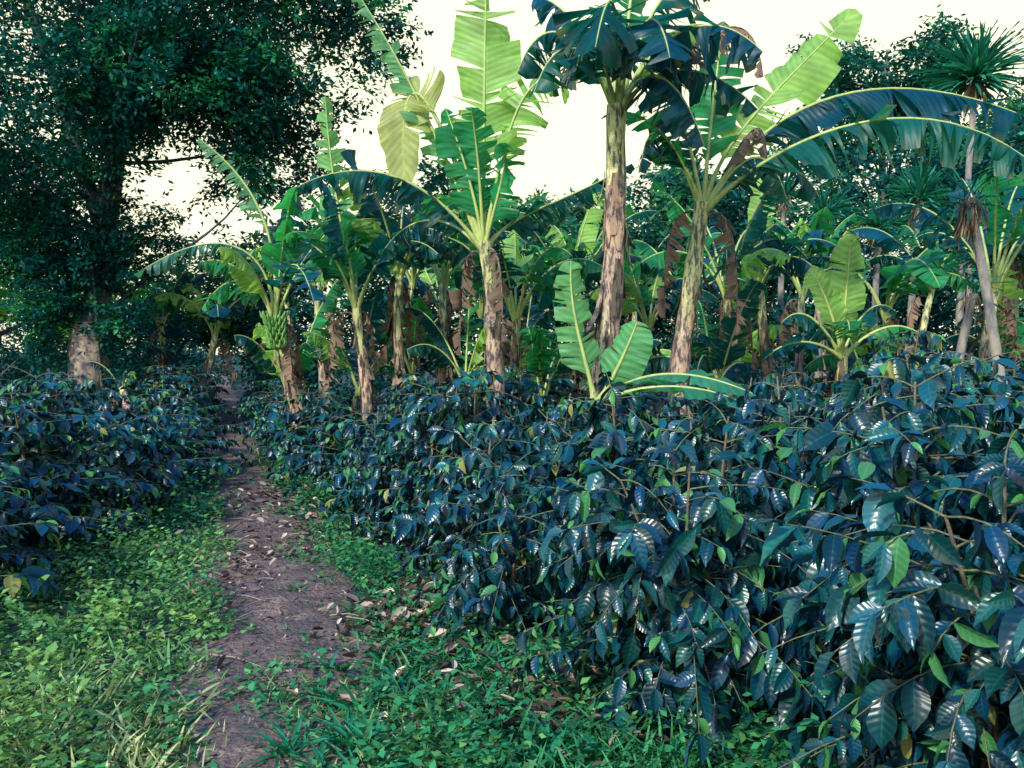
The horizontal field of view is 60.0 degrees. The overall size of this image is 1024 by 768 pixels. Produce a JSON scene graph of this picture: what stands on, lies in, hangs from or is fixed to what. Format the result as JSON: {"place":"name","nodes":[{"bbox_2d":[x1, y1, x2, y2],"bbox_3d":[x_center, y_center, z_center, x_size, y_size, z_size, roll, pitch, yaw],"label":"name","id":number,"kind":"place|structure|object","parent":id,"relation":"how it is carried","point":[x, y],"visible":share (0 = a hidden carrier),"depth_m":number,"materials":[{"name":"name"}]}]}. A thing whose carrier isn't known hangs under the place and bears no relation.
{"place":"outdoors","nodes":[
{"label":"outdoors","id":0,"kind":"place"},
{"bbox_2d":[84,373,438,767],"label":"dirt path","id":1,"kind":"structure","parent":0,"point":[236,750],"depth_m":4.92,"materials":[{"name":"soil"}]},
{"bbox_2d":[0,355,1007,767],"bbox_3d":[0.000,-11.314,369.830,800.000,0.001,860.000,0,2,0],"label":"ground","id":2,"kind":"structure","parent":0,"point":[14,627],"depth_m":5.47,"materials":[{"name":"green plant"}]},
{"bbox_2d":[0,432,60,611],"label":"coffee bush","id":3,"kind":"object","parent":2,"relation":"on","point":[32,572],"visible":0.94,"depth_m":5.28,"materials":[{"name":"green plant"}]},
{"bbox_2d":[0,376,112,488],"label":"coffee bush","id":4,"kind":"object","parent":2,"relation":"on","point":[48,389],"visible":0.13,"depth_m":9.78,"materials":[{"name":"green plant"}]},
{"bbox_2d":[0,366,121,465],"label":"coffee bush","id":5,"kind":"object","parent":2,"relation":"on","point":[14,389],"visible":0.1,"depth_m":10.51,"materials":[{"name":"green plant"}]},
{"bbox_2d":[0,452,144,595],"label":"coffee bush","id":6,"kind":"object","parent":2,"relation":"on","point":[28,509],"visible":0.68,"depth_m":6.29,"materials":[{"name":"green plant"}]},
{"bbox_2d":[0,392,153,551],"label":"coffee bush","id":7,"kind":"object","parent":2,"relation":"on","point":[29,433],"visible":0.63,"depth_m":7.19,"materials":[{"name":"green plant"}]},
{"bbox_2d":[0,187,170,376],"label":"broadleaf tree","id":8,"kind":"object","parent":2,"relation":"on","point":[3,317],"visible":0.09,"depth_m":22.00,"materials":[{"name":"green plant"}]},
{"bbox_2d":[59,375,132,463],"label":"coffee bush","id":9,"kind":"object","parent":2,"relation":"on","point":[89,386],"visible":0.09,"depth_m":11.79,"materials":[{"name":"green plant"}]},
{"bbox_2d":[0,137,202,402],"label":"broadleaf tree","id":10,"kind":"object","parent":2,"relation":"on","point":[52,260],"visible":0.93,"depth_m":17.35,"materials":[{"name":"green plant"}]},
{"bbox_2d":[87,361,135,422],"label":"banana plant","id":11,"kind":"object","parent":2,"relation":"on","point":[126,378],"visible":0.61,"depth_m":13.13,"materials":[{"name":"green plant"}]},
{"bbox_2d":[33,406,224,529],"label":"coffee bush","id":12,"kind":"object","parent":2,"relation":"on","point":[133,450],"visible":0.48,"depth_m":8.28,"materials":[{"name":"green plant"}]},
{"bbox_2d":[71,402,247,509],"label":"coffee bush","id":13,"kind":"object","parent":2,"relation":"on","point":[171,453],"visible":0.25,"depth_m":9.74,"materials":[{"name":"green plant"}]},
{"bbox_2d":[114,380,209,451],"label":"coffee bush","id":14,"kind":"object","parent":2,"relation":"on","point":[145,405],"visible":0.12,"depth_m":12.94,"materials":[{"name":"green plant"}]},
{"bbox_2d":[112,271,212,380],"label":"banana plant","id":15,"kind":"object","parent":2,"relation":"on","point":[168,307],"visible":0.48,"depth_m":19.82,"materials":[{"name":"green plant"}]},
{"bbox_2d":[90,413,239,485],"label":"coffee bush","id":16,"kind":"object","parent":2,"relation":"on","point":[181,424],"visible":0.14,"depth_m":10.72,"materials":[{"name":"green plant"}]},
{"bbox_2d":[131,364,225,429],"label":"coffee bush","id":17,"kind":"object","parent":2,"relation":"on","point":[183,380],"visible":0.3,"depth_m":16.51,"materials":[{"name":"green plant"}]},
{"bbox_2d":[117,391,258,468],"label":"coffee bush","id":18,"kind":"object","parent":2,"relation":"on","point":[200,412],"visible":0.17,"depth_m":11.90,"materials":[{"name":"green plant"}]},
{"bbox_2d":[155,281,256,418],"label":"banana plant","id":19,"kind":"object","parent":2,"relation":"on","point":[219,315],"visible":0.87,"depth_m":18.92,"materials":[{"name":"green plant"}]},
{"bbox_2d":[0,0,433,407],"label":"shade tree","id":20,"kind":"object","parent":2,"relation":"on","point":[240,71],"visible":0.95,"depth_m":16.67,"materials":[{"name":"green plant"}]},
{"bbox_2d":[133,138,351,471],"bbox_3d":[-3.215,-1.028,12.011,3.024,4.549,2.163,1,2,26],"label":"banana plant","id":21,"kind":"object","parent":2,"relation":"on","point":[281,258],"visible":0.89,"depth_m":11.78,"materials":[{"name":"green plant"}]},
{"bbox_2d":[234,387,286,441],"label":"coffee bush","id":22,"kind":"object","parent":2,"relation":"on","point":[275,397],"visible":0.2,"depth_m":16.00,"materials":[{"name":"green plant"}]},
{"bbox_2d":[143,219,421,388],"bbox_3d":[-6.214,-1.984,25.009,8.964,5.634,4.548,0,2,0],"label":"broadleaf tree","id":23,"kind":"object","parent":2,"relation":"on","point":[235,328],"visible":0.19,"depth_m":24.23,"materials":[{"name":"green plant"}]},
{"bbox_2d":[234,279,342,411],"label":"banana plant","id":24,"kind":"object","parent":2,"relation":"on","point":[263,360],"visible":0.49,"depth_m":13.81,"materials":[{"name":"green plant"}]},
{"bbox_2d":[231,381,353,461],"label":"coffee bush","id":25,"kind":"object","parent":2,"relation":"on","point":[265,420],"visible":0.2,"depth_m":12.89,"materials":[{"name":"green plant"}]},
{"bbox_2d":[246,235,370,389],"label":"banana plant","id":26,"kind":"object","parent":2,"relation":"on","point":[321,286],"visible":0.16,"depth_m":15.93,"materials":[{"name":"green plant"}]},
{"bbox_2d":[239,403,390,478],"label":"coffee bush","id":27,"kind":"object","parent":2,"relation":"on","point":[305,411],"visible":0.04,"depth_m":11.73,"materials":[{"name":"green plant"}]},
{"bbox_2d":[261,385,378,492],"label":"coffee bush","id":28,"kind":"object","parent":2,"relation":"on","point":[307,437],"visible":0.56,"depth_m":10.69,"materials":[{"name":"green plant"}]},
{"bbox_2d":[281,405,390,511],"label":"coffee bush","id":29,"kind":"object","parent":2,"relation":"on","point":[336,460],"visible":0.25,"depth_m":9.41,"materials":[{"name":"green plant"}]},
{"bbox_2d":[302,294,407,419],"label":"banana plant","id":30,"kind":"object","parent":2,"relation":"on","point":[347,364],"visible":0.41,"depth_m":12.94,"materials":[{"name":"green plant"}]},
{"bbox_2d":[310,411,399,521],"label":"coffee bush","id":31,"kind":"object","parent":2,"relation":"on","point":[368,440],"visible":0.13,"depth_m":8.45,"materials":[{"name":"green plant"}]},
{"bbox_2d":[283,97,441,427],"bbox_3d":[-2.030,-1.300,11.831,2.000,5.088,2.119,-1,2,-16],"label":"banana plant","id":32,"kind":"object","parent":2,"relation":"on","point":[352,266],"visible":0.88,"depth_m":11.90,"materials":[{"name":"green plant"}]},
{"bbox_2d":[318,423,433,551],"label":"coffee bush","id":33,"kind":"object","parent":2,"relation":"on","point":[366,486],"visible":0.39,"depth_m":7.45,"materials":[{"name":"green plant"}]},
{"bbox_2d":[299,149,501,422],"bbox_3d":[-1.461,-0.921,12.355,2.372,4.291,2.624,-1,2,-31],"label":"banana plant","id":34,"kind":"object","parent":2,"relation":"on","point":[369,208],"visible":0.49,"depth_m":12.41,"materials":[{"name":"green plant"}]},
{"bbox_2d":[374,372,444,426],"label":"coffee bush","id":35,"kind":"object","parent":2,"relation":"on","point":[413,378],"visible":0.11,"depth_m":11.54,"materials":[{"name":"green plant"}]},
{"bbox_2d":[360,194,460,398],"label":"banana plant","id":36,"kind":"object","parent":2,"relation":"on","point":[412,274],"visible":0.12,"depth_m":15.86,"materials":[{"name":"green plant"}]},
{"bbox_2d":[372,297,449,392],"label":"banana plant","id":37,"kind":"object","parent":2,"relation":"on","point":[421,304],"visible":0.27,"depth_m":14.22,"materials":[{"name":"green plant"}]},
{"bbox_2d":[387,264,477,393],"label":"banana plant","id":38,"kind":"object","parent":2,"relation":"on","point":[427,278],"visible":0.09,"depth_m":18.94,"materials":[{"name":"green plant"}]},
{"bbox_2d":[344,381,537,549],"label":"coffee bush","id":39,"kind":"object","parent":2,"relation":"on","point":[414,433],"visible":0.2,"depth_m":7.30,"materials":[{"name":"green plant"}]},
{"bbox_2d":[0,430,889,767],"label":"weeds","id":40,"kind":"object","parent":2,"relation":"on","point":[44,734],"visible":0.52,"depth_m":4.14,"materials":[{"name":"green plant"}]},
{"bbox_2d":[356,193,536,386],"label":"banana plant","id":41,"kind":"object","parent":2,"relation":"on","point":[443,325],"visible":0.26,"depth_m":13.91,"materials":[{"name":"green plant"}]},
{"bbox_2d":[8,462,888,767],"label":"leaf litter","id":42,"kind":"object","parent":2,"relation":"on","point":[510,722],"visible":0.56,"depth_m":4.97,"materials":[{"name":"plant"}]},
{"bbox_2d":[404,294,507,376],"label":"banana plant","id":43,"kind":"object","parent":2,"relation":"on","point":[439,357],"visible":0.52,"depth_m":12.66,"materials":[{"name":"green plant"}]},
{"bbox_2d":[367,369,551,569],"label":"coffee bush","id":44,"kind":"object","parent":2,"relation":"on","point":[468,431],"visible":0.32,"depth_m":6.90,"materials":[{"name":"green plant"}]},
{"bbox_2d":[296,0,634,441],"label":"banana plant","id":45,"kind":"object","parent":2,"relation":"on","point":[491,49],"visible":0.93,"depth_m":9.90,"materials":[{"name":"green plant"}]},
{"bbox_2d":[371,416,559,618],"bbox_3d":[-0.218,0.847,5.909,1.490,1.250,1.291,1,2,22],"label":"coffee bush","id":46,"kind":"object","parent":2,"relation":"on","point":[479,496],"visible":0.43,"depth_m":5.88,"materials":[{"name":"green plant"}]},
{"bbox_2d":[348,155,602,382],"bbox_3d":[-0.869,-2.633,23.844,7.776,7.014,4.335,0,2,0],"label":"broadleaf tree","id":47,"kind":"object","parent":2,"relation":"on","point":[439,179],"visible":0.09,"depth_m":23.36,"materials":[{"name":"green plant"}]},
{"bbox_2d":[438,238,567,346],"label":"banana plant","id":48,"kind":"object","parent":2,"relation":"on","point":[479,290],"visible":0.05,"depth_m":15.88,"materials":[{"name":"green plant"}]},
{"bbox_2d":[410,178,601,422],"bbox_3d":[-0.091,-0.733,11.990,2.676,3.928,1.906,1,2,32],"label":"banana plant","id":49,"kind":"object","parent":2,"relation":"on","point":[545,281],"visible":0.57,"depth_m":11.79,"materials":[{"name":"green plant"}]},
{"bbox_2d":[420,450,594,660],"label":"coffee bush","id":50,"kind":"object","parent":2,"relation":"on","point":[492,556],"visible":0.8,"depth_m":4.88,"materials":[{"name":"green plant"}]},
{"bbox_2d":[0,249,1023,423],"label":"background foliage","id":51,"kind":"object","parent":2,"relation":"on","point":[178,357],"visible":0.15,"depth_m":19.36,"materials":[{"name":"green plant"}]},
{"bbox_2d":[470,272,564,373],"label":"banana plant","id":52,"kind":"object","parent":2,"relation":"on","point":[547,315],"visible":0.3,"depth_m":14.57,"materials":[{"name":"green plant"}]},
{"bbox_2d":[470,363,574,428],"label":"coffee bush","id":53,"kind":"object","parent":2,"relation":"on","point":[527,394],"visible":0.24,"depth_m":10.71,"materials":[{"name":"green plant"}]},
{"bbox_2d":[464,326,586,410],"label":"banana plant","id":54,"kind":"object","parent":2,"relation":"on","point":[536,356],"visible":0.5,"depth_m":10.98,"materials":[{"name":"green plant"}]},
{"bbox_2d":[484,393,621,526],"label":"coffee bush","id":55,"kind":"object","parent":2,"relation":"on","point":[550,429],"visible":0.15,"depth_m":7.45,"materials":[{"name":"green plant"}]},
{"bbox_2d":[533,374,587,428],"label":"coffee bush","id":56,"kind":"object","parent":2,"relation":"on","point":[577,393],"visible":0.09,"depth_m":11.91,"materials":[{"name":"green plant"}]},
{"bbox_2d":[519,202,635,394],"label":"banana plant","id":57,"kind":"object","parent":2,"relation":"on","point":[562,243],"visible":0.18,"depth_m":16.20,"materials":[{"name":"green plant"}]},
{"bbox_2d":[511,188,663,389],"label":"banana plant","id":58,"kind":"object","parent":2,"relation":"on","point":[587,236],"visible":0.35,"depth_m":12.92,"materials":[{"name":"green plant"}]},
{"bbox_2d":[521,371,715,593],"bbox_3d":[0.823,0.700,6.159,1.761,1.568,1.548,2,3,41],"label":"coffee bush","id":59,"kind":"object","parent":2,"relation":"on","point":[612,439],"visible":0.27,"depth_m":6.04,"materials":[{"name":"green plant"}]},
{"bbox_2d":[498,156,747,373],"bbox_3d":[3.565,-3.917,31.950,10.624,9.014,5.777,0,2,0],"label":"broadleaf tree","id":60,"kind":"object","parent":2,"relation":"on","point":[576,211],"visible":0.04,"depth_m":30.86,"materials":[{"name":"green plant"}]},
{"bbox_2d":[580,377,696,473],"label":"coffee bush","id":61,"kind":"object","parent":2,"relation":"on","point":[682,401],"visible":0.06,"depth_m":8.23,"materials":[{"name":"green plant"}]},
{"bbox_2d":[517,0,762,429],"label":"banana plant","id":62,"kind":"object","parent":2,"relation":"on","point":[616,48],"visible":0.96,"depth_m":8.22,"materials":[{"name":"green plant"}]},
{"bbox_2d":[589,178,717,416],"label":"banana plant","id":63,"kind":"object","parent":2,"relation":"on","point":[633,288],"visible":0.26,"depth_m":12.92,"materials":[{"name":"green plant"}]},
{"bbox_2d":[552,261,756,439],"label":"banana plant","id":64,"kind":"object","parent":2,"relation":"on","point":[632,345],"visible":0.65,"depth_m":7.89,"materials":[{"name":"green plant"}]},
{"bbox_2d":[511,427,841,767],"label":"coffee bush","id":65,"kind":"object","parent":2,"relation":"on","point":[672,596],"visible":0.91,"depth_m":3.67,"materials":[{"name":"green plant"}]},
{"bbox_2d":[537,400,839,651],"bbox_3d":[1.108,0.806,5.008,1.898,1.429,1.762,1,2,33],"label":"coffee bush","id":66,"kind":"object","parent":2,"relation":"on","point":[737,463],"visible":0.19,"depth_m":4.80,"materials":[{"name":"green plant"}]},
{"bbox_2d":[632,226,745,386],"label":"banana plant","id":67,"kind":"object","parent":2,"relation":"on","point":[644,249],"visible":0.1,"depth_m":16.00,"materials":[{"name":"green plant"}]},
{"bbox_2d":[654,392,743,434],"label":"coffee bush","id":68,"kind":"object","parent":2,"relation":"on","point":[666,410],"visible":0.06,"depth_m":9.29,"materials":[{"name":"green plant"}]},
{"bbox_2d":[642,280,765,391],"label":"banana plant","id":69,"kind":"object","parent":2,"relation":"on","point":[708,362],"visible":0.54,"depth_m":11.19,"materials":[{"name":"green plant"}]},
{"bbox_2d":[540,137,869,381],"bbox_3d":[4.804,-2.660,22.947,8.726,7.131,4.457,0,2,0],"label":"broadleaf tree","id":70,"kind":"object","parent":2,"relation":"on","point":[735,205],"visible":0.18,"depth_m":22.33,"materials":[{"name":"green plant"}]},
{"bbox_2d":[624,377,806,482],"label":"coffee bush","id":71,"kind":"object","parent":2,"relation":"on","point":[714,427],"visible":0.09,"depth_m":7.51,"materials":[{"name":"green plant"}]},
{"bbox_2d":[630,182,807,397],"bbox_3d":[2.988,-0.742,12.174,2.060,3.950,2.254,2,3,43],"label":"banana plant","id":72,"kind":"object","parent":2,"relation":"on","point":[760,255],"visible":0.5,"depth_m":11.87,"materials":[{"name":"green plant"}]},
{"bbox_2d":[672,287,782,377],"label":"banana plant","id":73,"kind":"object","parent":2,"relation":"on","point":[772,332],"visible":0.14,"depth_m":13.15,"materials":[{"name":"green plant"}]},
{"bbox_2d":[708,168,835,399],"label":"banana plant","id":74,"kind":"object","parent":2,"relation":"on","point":[801,267],"visible":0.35,"depth_m":12.91,"materials":[{"name":"green plant"}]},
{"bbox_2d":[712,377,835,555],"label":"coffee bush","id":75,"kind":"object","parent":2,"relation":"on","point":[776,408],"visible":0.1,"depth_m":6.03,"materials":[{"name":"green plant"}]},
{"bbox_2d":[743,368,822,420],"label":"coffee bush","id":76,"kind":"object","parent":2,"relation":"on","point":[773,380],"visible":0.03,"depth_m":9.74,"materials":[{"name":"green plant"}]},
{"bbox_2d":[766,172,811,381],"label":"yucca tree","id":77,"kind":"object","parent":2,"relation":"on","point":[784,207],"visible":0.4,"depth_m":19.87,"materials":[{"name":"green plant"}]},
{"bbox_2d":[710,207,870,387],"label":"banana plant","id":78,"kind":"object","parent":2,"relation":"on","point":[819,223],"visible":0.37,"depth_m":14.90,"materials":[{"name":"green plant"}]},
{"bbox_2d":[601,8,1023,422],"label":"banana plant","id":79,"kind":"object","parent":2,"relation":"on","point":[807,80],"visible":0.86,"depth_m":9.32,"materials":[{"name":"green plant"}]},
{"bbox_2d":[767,217,876,395],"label":"banana plant","id":80,"kind":"object","parent":2,"relation":"on","point":[867,249],"visible":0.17,"depth_m":17.82,"materials":[{"name":"green plant"}]},
{"bbox_2d":[777,178,867,383],"bbox_3d":[6.288,-1.549,17.974,1.686,5.143,1.498,-1,2,-34],"label":"yucca tree","id":81,"kind":"object","parent":2,"relation":"on","point":[834,210],"visible":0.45,"depth_m":17.78,"materials":[{"name":"green plant"}]},
{"bbox_2d":[763,234,937,411],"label":"banana plant","id":82,"kind":"object","parent":2,"relation":"on","point":[835,302],"visible":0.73,"depth_m":9.92,"materials":[{"name":"green plant"}]},
{"bbox_2d":[796,358,910,447],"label":"coffee bush","id":83,"kind":"object","parent":2,"relation":"on","point":[819,412],"visible":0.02,"depth_m":7.57,"materials":[{"name":"green plant"}]},
{"bbox_2d":[804,324,912,382],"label":"banana plant","id":84,"kind":"object","parent":2,"relation":"on","point":[815,363],"visible":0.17,"depth_m":12.49,"materials":[{"name":"green plant"}]},
{"bbox_2d":[709,359,1023,767],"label":"coffee bush","id":85,"kind":"object","parent":2,"relation":"on","point":[895,450],"visible":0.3,"depth_m":3.72,"materials":[{"name":"green plant"}]},
{"bbox_2d":[835,185,921,364],"bbox_3d":[7.351,-1.472,17.975,1.602,4.989,1.634,0,2,0],"label":"yucca tree","id":86,"kind":"object","parent":2,"relation":"on","point":[874,221],"visible":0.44,"depth_m":17.86,"materials":[{"name":"green plant"}]},
{"bbox_2d":[809,329,954,410],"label":"coffee bush","id":87,"kind":"object","parent":2,"relation":"on","point":[931,338],"visible":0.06,"depth_m":8.60,"materials":[{"name":"green plant"}]},
{"bbox_2d":[746,428,1023,767],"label":"coffee bush","id":88,"kind":"object","parent":2,"relation":"on","point":[966,678],"visible":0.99,"depth_m":2.53,"materials":[{"name":"green plant"}]},
{"bbox_2d":[793,239,976,406],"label":"banana plant","id":89,"kind":"object","parent":2,"relation":"on","point":[926,261],"visible":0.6,"depth_m":12.48,"materials":[{"name":"green plant"}]},
{"bbox_2d":[766,3,1007,322],"bbox_3d":[11.663,-5.329,27.809,8.468,12.123,5.487,0,2,0],"label":"broadleaf tree","id":90,"kind":"object","parent":2,"relation":"on","point":[843,81],"visible":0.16,"depth_m":26.49,"materials":[{"name":"green plant"}]},
{"bbox_2d":[751,121,1023,384],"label":"broadleaf tree","id":91,"kind":"object","parent":2,"relation":"on","point":[1011,141],"visible":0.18,"depth_m":21.29,"materials":[{"name":"green plant"}]},
{"bbox_2d":[879,157,956,355],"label":"yucca tree","id":92,"kind":"object","parent":2,"relation":"on","point":[917,192],"visible":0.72,"depth_m":17.76,"materials":[{"name":"green plant"}]},
{"bbox_2d":[820,351,1023,533],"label":"coffee bush","id":93,"kind":"object","parent":2,"relation":"on","point":[1009,410],"visible":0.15,"depth_m":4.60,"materials":[{"name":"green plant"}]},
{"bbox_2d":[853,224,1001,352],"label":"banana plant","id":94,"kind":"object","parent":2,"relation":"on","point":[881,238],"visible":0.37,"depth_m":16.11,"materials":[{"name":"green plant"}]},
{"bbox_2d":[868,166,1023,373],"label":"banana plant","id":95,"kind":"object","parent":2,"relation":"on","point":[1011,229],"visible":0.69,"depth_m":10.99,"materials":[{"name":"green plant"}]},
{"bbox_2d":[870,347,1021,461],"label":"coffee bush","id":96,"kind":"object","parent":2,"relation":"on","point":[994,386],"visible":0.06,"depth_m":5.85,"materials":[{"name":"green plant"}]},
{"bbox_2d":[911,20,1023,351],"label":"yucca tree","id":97,"kind":"object","parent":2,"relation":"on","point":[974,65],"visible":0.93,"depth_m":17.62,"materials":[{"name":"green plant"}]},
{"bbox_2d":[919,153,1019,398],"bbox_3d":[4.672,-0.532,9.063,0.902,3.740,1.121,1,2,35],"label":"yucca tree","id":98,"kind":"object","parent":2,"relation":"on","point":[967,216],"visible":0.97,"depth_m":9.13,"materials":[{"name":"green plant"}]},
{"bbox_2d":[926,190,1023,376],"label":"yucca tree","id":99,"kind":"object","parent":2,"relation":"on","point":[1014,267],"visible":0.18,"depth_m":12.23,"materials":[{"name":"green plant"}]},
{"bbox_2d":[935,269,1023,367],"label":"banana plant","id":100,"kind":"object","parent":2,"relation":"on","point":[1010,292],"visible":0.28,"depth_m":11.65,"materials":[{"name":"green plant"}]},
{"bbox_2d":[944,262,1023,372],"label":"yucca tree","id":101,"kind":"object","parent":2,"relation":"on","point":[972,302],"visible":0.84,"depth_m":10.44,"materials":[{"name":"grey plant"}]},
{"bbox_2d":[958,65,1023,194],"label":"broadleaf tree","id":102,"kind":"object","parent":2,"relation":"on","point":[1018,107],"visible":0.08,"depth_m":28.87,"materials":[{"name":"green plant"}]},
{"bbox_2d":[0,0,1023,354],"label":"sky","id":103,"kind":"structure","parent":0,"point":[571,150],"materials":[{"name":"white"}]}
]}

